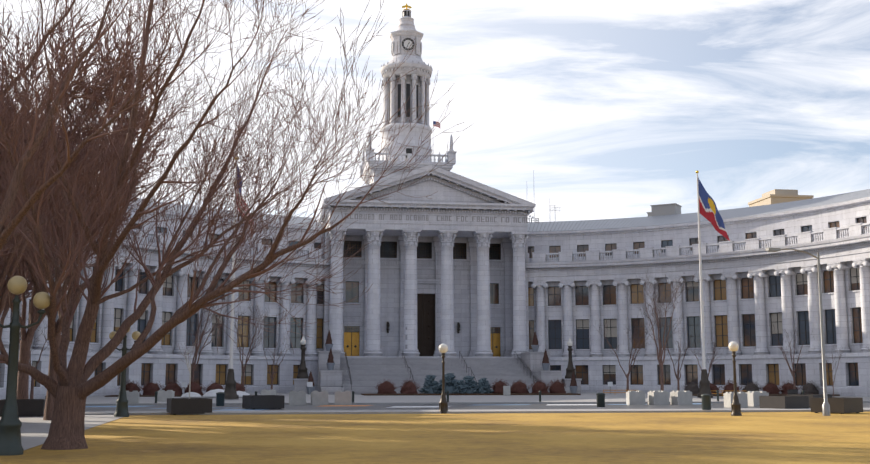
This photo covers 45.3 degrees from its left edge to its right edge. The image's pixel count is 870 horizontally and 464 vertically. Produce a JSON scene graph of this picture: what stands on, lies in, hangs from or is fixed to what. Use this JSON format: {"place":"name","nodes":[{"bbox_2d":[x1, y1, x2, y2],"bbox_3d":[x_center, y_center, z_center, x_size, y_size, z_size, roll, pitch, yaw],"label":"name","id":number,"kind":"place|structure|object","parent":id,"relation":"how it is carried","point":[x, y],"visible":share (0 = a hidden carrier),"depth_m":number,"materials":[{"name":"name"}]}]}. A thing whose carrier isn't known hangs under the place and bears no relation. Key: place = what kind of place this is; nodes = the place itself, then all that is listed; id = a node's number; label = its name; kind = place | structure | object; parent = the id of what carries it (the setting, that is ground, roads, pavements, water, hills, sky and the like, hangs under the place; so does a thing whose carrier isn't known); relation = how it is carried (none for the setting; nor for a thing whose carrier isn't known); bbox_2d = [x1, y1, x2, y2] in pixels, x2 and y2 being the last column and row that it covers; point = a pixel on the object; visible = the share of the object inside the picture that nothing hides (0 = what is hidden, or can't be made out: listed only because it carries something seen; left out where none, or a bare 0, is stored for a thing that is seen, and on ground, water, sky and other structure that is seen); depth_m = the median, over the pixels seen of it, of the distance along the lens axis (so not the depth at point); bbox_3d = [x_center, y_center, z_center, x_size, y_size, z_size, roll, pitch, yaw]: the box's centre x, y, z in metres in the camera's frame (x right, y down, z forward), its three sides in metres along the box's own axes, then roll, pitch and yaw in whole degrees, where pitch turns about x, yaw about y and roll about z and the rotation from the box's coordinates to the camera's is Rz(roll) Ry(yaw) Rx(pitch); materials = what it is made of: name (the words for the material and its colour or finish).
{"place":"outdoors","nodes":[
{"label":"outdoors","id":0,"kind":"place"},
{"bbox_2d":[10,309,57,398],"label":"tree","id":1,"kind":"object","parent":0,"point":[32,389],"depth_m":93.47,"materials":[{"name":"brown plant"}]},
{"bbox_2d":[0,122,169,398],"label":"park tree","id":2,"kind":"object","parent":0,"point":[24,358],"depth_m":62.47,"materials":[{"name":"brown plant"}]},
{"bbox_2d":[109,328,140,339],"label":"lamp globes","id":3,"kind":"object","parent":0,"point":[135,335],"visible":0.48,"depth_m":59.01,"materials":[{"name":"white glass"}]},
{"bbox_2d":[0,205,330,399],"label":"wing","id":4,"kind":"structure","parent":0,"point":[158,362],"depth_m":120.56,"materials":[{"name":"white stone"}]},
{"bbox_2d":[0,248,321,356],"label":"columns","id":5,"kind":"structure","parent":4,"relation":"attached to","point":[108,323],"depth_m":117.27,"materials":[{"name":"white stone"}]},
{"bbox_2d":[28,223,323,386],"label":"wing window frames","id":6,"kind":"structure","parent":4,"relation":"in","point":[190,322],"depth_m":120.03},
{"bbox_2d":[123,197,325,227],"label":"wing roof","id":7,"kind":"structure","parent":4,"relation":"on","point":[296,220],"depth_m":129.12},
{"bbox_2d":[177,326,207,398],"bbox_3d":[-14.689,8.012,63.169,1.979,4.702,2.077,1,-8,-8],"label":"tree","id":8,"kind":"object","parent":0,"point":[189,368],"depth_m":63.25,"materials":[{"name":"brown plant"}]},
{"bbox_2d":[229,162,236,368],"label":"flagpole","id":9,"kind":"object","parent":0,"point":[231,335],"visible":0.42,"depth_m":94.93,"materials":[{"name":"white metal"}]},
{"bbox_2d":[237,167,253,236],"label":"flag","id":10,"kind":"object","parent":9,"relation":"attached to","point":[242,199],"visible":0.19,"depth_m":96.11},
{"bbox_2d":[261,338,292,388],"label":"tree","id":11,"kind":"object","parent":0,"point":[271,376],"depth_m":112.55,"materials":[{"name":"brown plant"}]},
{"bbox_2d":[319,164,535,357],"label":"portico","id":12,"kind":"structure","parent":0,"point":[454,195],"depth_m":133.63,"materials":[{"name":"white stone"}]},
{"bbox_2d":[359,10,456,184],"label":"clock tower","id":13,"kind":"structure","parent":12,"relation":"on","point":[402,32],"depth_m":156.18,"materials":[{"name":"white stone"}]},
{"bbox_2d":[391,38,414,52],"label":"tower clock faces","id":14,"kind":"object","parent":13,"relation":"attached to","point":[406,43],"visible":0.42,"depth_m":158.09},
{"bbox_2d":[389,11,417,157],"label":"tower openings","id":15,"kind":"object","parent":13,"relation":"in","point":[406,13],"visible":0.12,"depth_m":156.69,"materials":[{"name":"black"}]},
{"bbox_2d":[402,3,411,9],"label":"finial","id":16,"kind":"object","parent":13,"relation":"on","point":[406,5],"visible":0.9,"depth_m":161.07,"materials":[{"name":"gold metal"}]},
{"bbox_2d":[344,332,499,356],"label":"doors","id":17,"kind":"structure","parent":12,"relation":"attached to","point":[355,341],"depth_m":133.48,"materials":[{"name":"yellow wood"}]},
{"bbox_2d":[346,281,498,355],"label":"block frames","id":18,"kind":"structure","parent":12,"relation":"attached to","point":[355,346],"depth_m":134.56,"materials":[{"name":"white stone"}]},
{"bbox_2d":[344,241,500,259],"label":"portico grilles","id":19,"kind":"object","parent":12,"relation":"on","point":[423,250],"visible":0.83,"depth_m":136.25,"materials":[{"name":"grey metal"}]},
{"bbox_2d":[386,322,459,332],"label":"wall sconces","id":20,"kind":"object","parent":12,"relation":"attached to","point":[458,327],"visible":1,"depth_m":134.74,"materials":[{"name":"brown metal"}]},
{"bbox_2d":[417,294,434,355],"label":"bronze door","id":21,"kind":"structure","parent":12,"relation":"attached to","point":[425,324],"depth_m":135.09,"materials":[{"name":"brown metal"}]},
{"bbox_2d":[325,164,531,202],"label":"roof","id":22,"kind":"structure","parent":12,"relation":"on","point":[427,165],"depth_m":130.29,"materials":[{"name":"grey stone"}]},
{"bbox_2d":[328,228,529,356],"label":"columns","id":23,"kind":"structure","parent":12,"relation":"on","point":[445,237],"depth_m":129.23,"materials":[{"name":"stone"}]},
{"bbox_2d":[345,214,538,222],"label":"frieze inscription","id":24,"kind":"object","parent":12,"relation":"attached to","point":[447,218],"visible":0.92,"depth_m":130.69,"materials":[{"name":"grey stone"}]},
{"bbox_2d":[0,411,869,463],"bbox_3d":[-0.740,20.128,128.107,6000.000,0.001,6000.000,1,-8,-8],"label":"lawn","id":25,"kind":"structure","parent":0,"point":[669,438],"depth_m":37.26,"materials":[{"name":"yellow plant"}]},
{"bbox_2d":[0,295,45,455],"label":"lamp post","id":26,"kind":"object","parent":25,"relation":"on","point":[10,432],"visible":1,"depth_m":30.05,"materials":[{"name":"metal"}]},
{"bbox_2d":[7,276,49,308],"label":"lamp globes","id":27,"kind":"object","parent":26,"relation":"on","point":[16,285],"visible":1,"depth_m":30.57,"materials":[{"name":"beige glass"}]},
{"bbox_2d":[0,203,55,336],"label":"park tree","id":28,"kind":"object","parent":25,"relation":"on","point":[29,285],"depth_m":73.48,"materials":[{"name":"brown plant"}]},
{"bbox_2d":[0,68,90,263],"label":"park tree","id":29,"kind":"object","parent":25,"relation":"on","point":[30,124],"visible":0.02,"depth_m":58.09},
{"bbox_2d":[0,2,175,315],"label":"park tree","id":30,"kind":"object","parent":25,"relation":"on","point":[86,94],"depth_m":48.50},
{"bbox_2d":[0,36,175,419],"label":"park tree","id":31,"kind":"object","parent":25,"relation":"on","point":[127,117],"depth_m":54.06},
{"bbox_2d":[0,0,201,255],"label":"tree","id":32,"kind":"object","parent":25,"relation":"on","point":[42,51],"depth_m":40.73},
{"bbox_2d":[0,0,323,250],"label":"bare tree","id":33,"kind":"object","parent":25,"relation":"on","point":[106,29],"depth_m":22.10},
{"bbox_2d":[166,398,211,414],"bbox_3d":[-14.857,10.540,63.000,2.400,0.950,2.200,3,-9,-21],"label":"planter","id":34,"kind":"object","parent":25,"relation":"on","point":[175,406],"visible":0.85,"depth_m":62.02,"materials":[{"name":"grey concrete"}]},
{"bbox_2d":[0,0,473,449],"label":"tree","id":35,"kind":"object","parent":25,"relation":"on","point":[208,195],"depth_m":32.30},
{"bbox_2d":[439,353,447,413],"bbox_3d":[0.522,9.384,64.733,0.600,3.720,0.600,1,-8,-8],"label":"globe lamp post","id":36,"kind":"object","parent":25,"relation":"on","point":[443,405],"visible":0.96,"depth_m":64.53,"materials":[{"name":"black metal"}]},
{"bbox_2d":[439,344,447,352],"bbox_3d":[0.522,7.264,65.030,0.600,0.600,0.585,1,-8,-8],"label":"globe lamp","id":37,"kind":"object","parent":36,"relation":"on","point":[443,348],"visible":0.92,"depth_m":64.82,"materials":[{"name":"white glass"}]},
{"bbox_2d":[731,351,741,415],"bbox_3d":[17.491,8.826,60.751,0.600,3.720,0.600,1,-8,-8],"label":"globe lamp post","id":38,"kind":"object","parent":25,"relation":"on","point":[736,407],"visible":0.94,"depth_m":60.52,"materials":[{"name":"black metal"}]},
{"bbox_2d":[728,341,738,350],"bbox_3d":[17.491,6.707,61.047,0.600,0.600,0.585,1,-8,-8],"label":"globe lamp","id":39,"kind":"object","parent":38,"relation":"on","point":[733,346],"visible":0.9,"depth_m":60.84,"materials":[{"name":"white glass"}]},
{"bbox_2d":[765,248,830,415],"bbox_3d":[21.195,5.804,60.854,3.720,9.735,0.433,2,-8,-16],"label":"street light","id":40,"kind":"object","parent":25,"relation":"on","point":[825,408],"visible":1,"depth_m":61.08,"materials":[{"name":"grey metal"}]},
{"bbox_2d":[810,397,862,413],"bbox_3d":[25.114,10.841,65.152,2.400,0.950,2.200,7,-11,-41],"label":"planter","id":41,"kind":"object","parent":25,"relation":"on","point":[842,405],"visible":0.94,"depth_m":64.28,"materials":[{"name":"grey concrete"}]},
{"bbox_2d":[0,392,869,449],"bbox_3d":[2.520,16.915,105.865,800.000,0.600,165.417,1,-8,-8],"label":"pavement","id":42,"kind":"structure","parent":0,"point":[34,431],"depth_m":68.53,"materials":[{"name":"grey concrete"}]},
{"bbox_2d":[0,399,45,416],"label":"planter","id":43,"kind":"object","parent":42,"relation":"on","point":[31,407],"visible":0.71,"depth_m":58.64,"materials":[{"name":"grey concrete"}]},
{"bbox_2d":[114,335,135,416],"bbox_3d":[-17.621,8.088,58.936,1.517,4.680,0.814,-6,-10,36],"label":"lamp post","id":44,"kind":"object","parent":42,"relation":"on","point":[121,406],"visible":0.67,"depth_m":58.62,"materials":[{"name":"metal"}]},
{"bbox_2d":[189,274,231,381],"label":"tree","id":45,"kind":"object","parent":42,"relation":"on","point":[211,317],"depth_m":107.36,"materials":[{"name":"brown plant"}]},
{"bbox_2d":[181,389,249,396],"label":"snow piles","id":46,"kind":"object","parent":42,"relation":"on","point":[211,393],"visible":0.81,"depth_m":99.94,"materials":[{"name":"white snow"}]},
{"bbox_2d":[224,369,238,398],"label":"flagpole base","id":47,"kind":"object","parent":42,"relation":"on","point":[230,391],"visible":0.92,"depth_m":93.85,"materials":[{"name":"grey stone"}]},
{"bbox_2d":[225,302,272,386],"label":"tree","id":48,"kind":"object","parent":42,"relation":"on","point":[259,319],"depth_m":111.87,"materials":[{"name":"brown plant"}]},
{"bbox_2d":[293,379,307,393],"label":"stone block","id":49,"kind":"structure","parent":42,"relation":"on","point":[300,384],"depth_m":116.77,"materials":[{"name":"stone"}]},
{"bbox_2d":[296,345,308,378],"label":"lamp post","id":50,"kind":"object","parent":49,"relation":"on","point":[302,371],"visible":0.92,"depth_m":117.74,"materials":[{"name":"black metal"}]},
{"bbox_2d":[300,336,305,344],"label":"lamp globe","id":51,"kind":"object","parent":50,"relation":"on","point":[303,341],"visible":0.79,"depth_m":118.21,"materials":[{"name":"white glass"}]},
{"bbox_2d":[306,386,314,393],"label":"topiary urn","id":52,"kind":"object","parent":42,"relation":"on","point":[312,389],"visible":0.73,"depth_m":113.56,"materials":[{"name":"grey stone"}]},
{"bbox_2d":[308,372,313,385],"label":"topiary conifer","id":53,"kind":"object","parent":52,"relation":"on","point":[310,379],"visible":0.71,"depth_m":113.89,"materials":[{"name":"brown plant"}]},
{"bbox_2d":[317,351,568,394],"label":"portico stairs","id":54,"kind":"structure","parent":42,"relation":"on","point":[368,374],"depth_m":121.97,"materials":[{"name":"stone"}]},
{"bbox_2d":[325,344,332,350],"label":"topiary urn","id":55,"kind":"object","parent":54,"relation":"on","point":[328,347],"visible":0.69,"depth_m":122.86,"materials":[{"name":"grey stone"}]},
{"bbox_2d":[325,330,331,343],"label":"topiary conifer","id":56,"kind":"object","parent":55,"relation":"on","point":[328,340],"visible":0.92,"depth_m":123.14,"materials":[{"name":"brown plant"}]},
{"bbox_2d":[326,363,334,369],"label":"topiary urn","id":57,"kind":"object","parent":54,"relation":"on","point":[330,366],"visible":0.81,"depth_m":117.66,"materials":[{"name":"grey stone"}]},
{"bbox_2d":[327,349,333,362],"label":"topiary conifer","id":58,"kind":"object","parent":57,"relation":"on","point":[330,358],"visible":0.94,"depth_m":117.91,"materials":[{"name":"brown plant"}]},
{"bbox_2d":[345,351,536,389],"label":"stair handrails","id":59,"kind":"object","parent":54,"relation":"on","point":[411,372],"visible":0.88,"depth_m":119.60,"materials":[{"name":"grey"}]},
{"bbox_2d":[531,345,538,351],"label":"topiary urn","id":60,"kind":"object","parent":54,"relation":"on","point":[535,348],"visible":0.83,"depth_m":126.42,"materials":[{"name":"grey stone"}]},
{"bbox_2d":[532,332,538,344],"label":"topiary conifer","id":61,"kind":"object","parent":60,"relation":"on","point":[535,341],"visible":0.96,"depth_m":126.66,"materials":[{"name":"brown plant"}]},
{"bbox_2d":[541,363,549,370],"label":"topiary urn","id":62,"kind":"object","parent":54,"relation":"on","point":[545,366],"visible":0.88,"depth_m":121.21,"materials":[{"name":"grey stone"}]},
{"bbox_2d":[542,349,548,362],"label":"topiary conifer","id":63,"kind":"object","parent":62,"relation":"on","point":[545,359],"visible":0.94,"depth_m":121.48,"materials":[{"name":"brown plant"}]},
{"bbox_2d":[126,389,768,407],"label":"concrete blocks","id":64,"kind":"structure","parent":42,"relation":"on","point":[746,399],"depth_m":84.25,"materials":[{"name":"white concrete"}]},
{"bbox_2d":[418,373,493,393],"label":"shrubs","id":65,"kind":"object","parent":42,"relation":"on","point":[468,385],"visible":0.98,"depth_m":110.83,"materials":[{"name":"green plant"}]},
{"bbox_2d":[105,393,839,396],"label":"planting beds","id":66,"kind":"object","parent":42,"relation":"on","point":[378,394],"visible":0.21,"depth_m":108.72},
{"bbox_2d":[118,378,828,394],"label":"shrubs","id":67,"kind":"object","parent":66,"relation":"on","point":[412,389],"depth_m":110.95,"materials":[{"name":"brown plant"}]},
{"bbox_2d":[155,390,804,409],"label":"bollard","id":68,"kind":"object","parent":42,"relation":"on","point":[706,400],"visible":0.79,"depth_m":73.61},
{"bbox_2d":[503,386,509,394],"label":"plaque","id":69,"kind":"object","parent":42,"relation":"on","point":[506,390],"visible":1,"depth_m":108.71,"materials":[{"name":"stone"}]},
{"bbox_2d":[562,379,581,392],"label":"stair lamp pedestal","id":70,"kind":"object","parent":42,"relation":"on","point":[568,382],"visible":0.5,"depth_m":121.27,"materials":[{"name":"stone"}]},
{"bbox_2d":[565,346,576,378],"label":"lamp post","id":71,"kind":"object","parent":70,"relation":"on","point":[570,369],"visible":0.88,"depth_m":122.17,"materials":[{"name":"black metal"}]},
{"bbox_2d":[567,338,572,345],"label":"lamp globe","id":72,"kind":"object","parent":71,"relation":"on","point":[569,342],"visible":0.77,"depth_m":122.63,"materials":[{"name":"white glass"}]},
{"bbox_2d":[569,386,577,392],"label":"topiary urn","id":73,"kind":"object","parent":42,"relation":"on","point":[573,389],"visible":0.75,"depth_m":117.74,"materials":[{"name":"grey stone"}]},
{"bbox_2d":[570,371,576,385],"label":"topiary conifer","id":74,"kind":"object","parent":73,"relation":"on","point":[573,381],"visible":0.98,"depth_m":118.00,"materials":[{"name":"brown plant"}]},
{"bbox_2d":[597,317,656,391],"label":"tree","id":75,"kind":"object","parent":42,"relation":"on","point":[632,336],"depth_m":115.90,"materials":[{"name":"brown plant"}]},
{"bbox_2d":[628,271,694,390],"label":"tree","id":76,"kind":"object","parent":42,"relation":"on","point":[659,311],"depth_m":104.19,"materials":[{"name":"brown plant"}]},
{"bbox_2d":[603,390,722,395],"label":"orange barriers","id":77,"kind":"object","parent":42,"relation":"on","point":[626,391],"visible":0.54,"depth_m":109.17,"materials":[{"name":"orange"}]},
{"bbox_2d":[655,328,692,390],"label":"tree","id":78,"kind":"object","parent":42,"relation":"on","point":[678,379],"depth_m":112.56,"materials":[{"name":"brown plant"}]},
{"bbox_2d":[697,369,712,397],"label":"flagpole base","id":79,"kind":"object","parent":42,"relation":"on","point":[704,383],"visible":0.94,"depth_m":100.29,"materials":[{"name":"grey stone"}]},
{"bbox_2d":[690,338,722,376],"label":"tree","id":80,"kind":"object","parent":42,"relation":"on","point":[705,348],"depth_m":111.72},
{"bbox_2d":[772,325,810,388],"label":"tree","id":81,"kind":"object","parent":42,"relation":"on","point":[792,371],"depth_m":107.52,"materials":[{"name":"brown plant"}]},
{"bbox_2d":[819,346,842,396],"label":"sapling","id":82,"kind":"object","parent":42,"relation":"on","point":[834,377],"depth_m":103.17,"materials":[{"name":"brown plant"}]},
{"bbox_2d":[0,0,869,221],"label":"sky","id":83,"kind":"structure","parent":0,"point":[588,109],"materials":[{"name":"white"}]},
{"bbox_2d":[433,121,439,127],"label":"us flag","id":84,"kind":"object","parent":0,"point":[435,123],"visible":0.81,"depth_m":153.18,"materials":[{"name":"multicoloured fabric"}]},
{"bbox_2d":[85,403,869,410],"bbox_3d":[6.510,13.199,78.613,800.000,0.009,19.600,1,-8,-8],"label":"road","id":85,"kind":"structure","parent":0,"point":[456,406],"depth_m":77.26,"materials":[{"name":"grey asphalt"}]},
{"bbox_2d":[242,395,284,408],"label":"planter","id":86,"kind":"object","parent":85,"relation":"on","point":[261,401],"visible":0.9,"depth_m":72.80,"materials":[{"name":"grey concrete"}]},
{"bbox_2d":[323,405,370,405],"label":"orange road paint","id":87,"kind":"object","parent":85,"relation":"on","point":[346,405],"visible":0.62,"depth_m":82.69,"materials":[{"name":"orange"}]},
{"bbox_2d":[85,403,701,410],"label":"blue road paint","id":88,"kind":"object","parent":85,"relation":"on","point":[267,409],"visible":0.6,"depth_m":79.81,"materials":[{"name":"blue"}]},
{"bbox_2d":[759,396,808,408],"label":"planter","id":89,"kind":"object","parent":85,"relation":"on","point":[787,402],"visible":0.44,"depth_m":70.79,"materials":[{"name":"grey concrete"}]},
{"bbox_2d":[787,394,831,406],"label":"bench","id":90,"kind":"object","parent":85,"relation":"on","point":[817,395],"visible":0.12,"depth_m":77.43,"materials":[{"name":"grey concrete"}]},
{"bbox_2d":[525,197,869,396],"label":"wing","id":91,"kind":"structure","parent":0,"point":[742,255],"depth_m":123.85,"materials":[{"name":"white stone"}]},
{"bbox_2d":[132,190,681,216],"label":"roof penthouses","id":92,"kind":"object","parent":91,"relation":"on","point":[666,209],"visible":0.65,"depth_m":136.60,"materials":[{"name":"grey"}]},
{"bbox_2d":[527,207,560,221],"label":"roof antennas","id":93,"kind":"object","parent":91,"relation":"on","point":[549,210],"visible":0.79,"depth_m":146.22,"materials":[{"name":"grey metal"}]},
{"bbox_2d":[528,217,863,385],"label":"wing window frames","id":94,"kind":"structure","parent":91,"relation":"attached to","point":[722,335],"depth_m":123.36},
{"bbox_2d":[527,189,869,231],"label":"wing roof","id":95,"kind":"structure","parent":91,"relation":"attached to","point":[671,219],"depth_m":130.55,"materials":[{"name":"white stone"}]},
{"bbox_2d":[531,258,869,356],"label":"columns","id":96,"kind":"structure","parent":91,"relation":"attached to","point":[838,269],"depth_m":121.09,"materials":[{"name":"white stone"}]},
{"bbox_2d":[697,173,705,368],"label":"flagpole","id":97,"kind":"object","parent":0,"point":[702,320],"visible":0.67,"depth_m":101.79,"materials":[{"name":"white metal"}]},
{"bbox_2d":[698,178,729,240],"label":"flag","id":98,"kind":"object","parent":97,"relation":"attached to","point":[708,210],"visible":0.92,"depth_m":102.97,"materials":[{"name":"fabric"}]},
{"bbox_2d":[746,389,797,393],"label":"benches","id":99,"kind":"object","parent":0,"point":[793,391],"visible":0.17,"depth_m":97.48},
{"bbox_2d":[748,189,813,206],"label":"rooftop structure","id":100,"kind":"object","parent":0,"point":[775,196],"depth_m":425.68,"materials":[{"name":"beige stone"}]},
{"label":"sign posts","id":101,"kind":"object","parent":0,"visible":0},
{"bbox_2d":[181,382,612,386],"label":"notice signs","id":102,"kind":"object","parent":101,"relation":"attached to","point":[185,384],"visible":1,"depth_m":109.95,"materials":[{"name":"white paint"}]}
]}

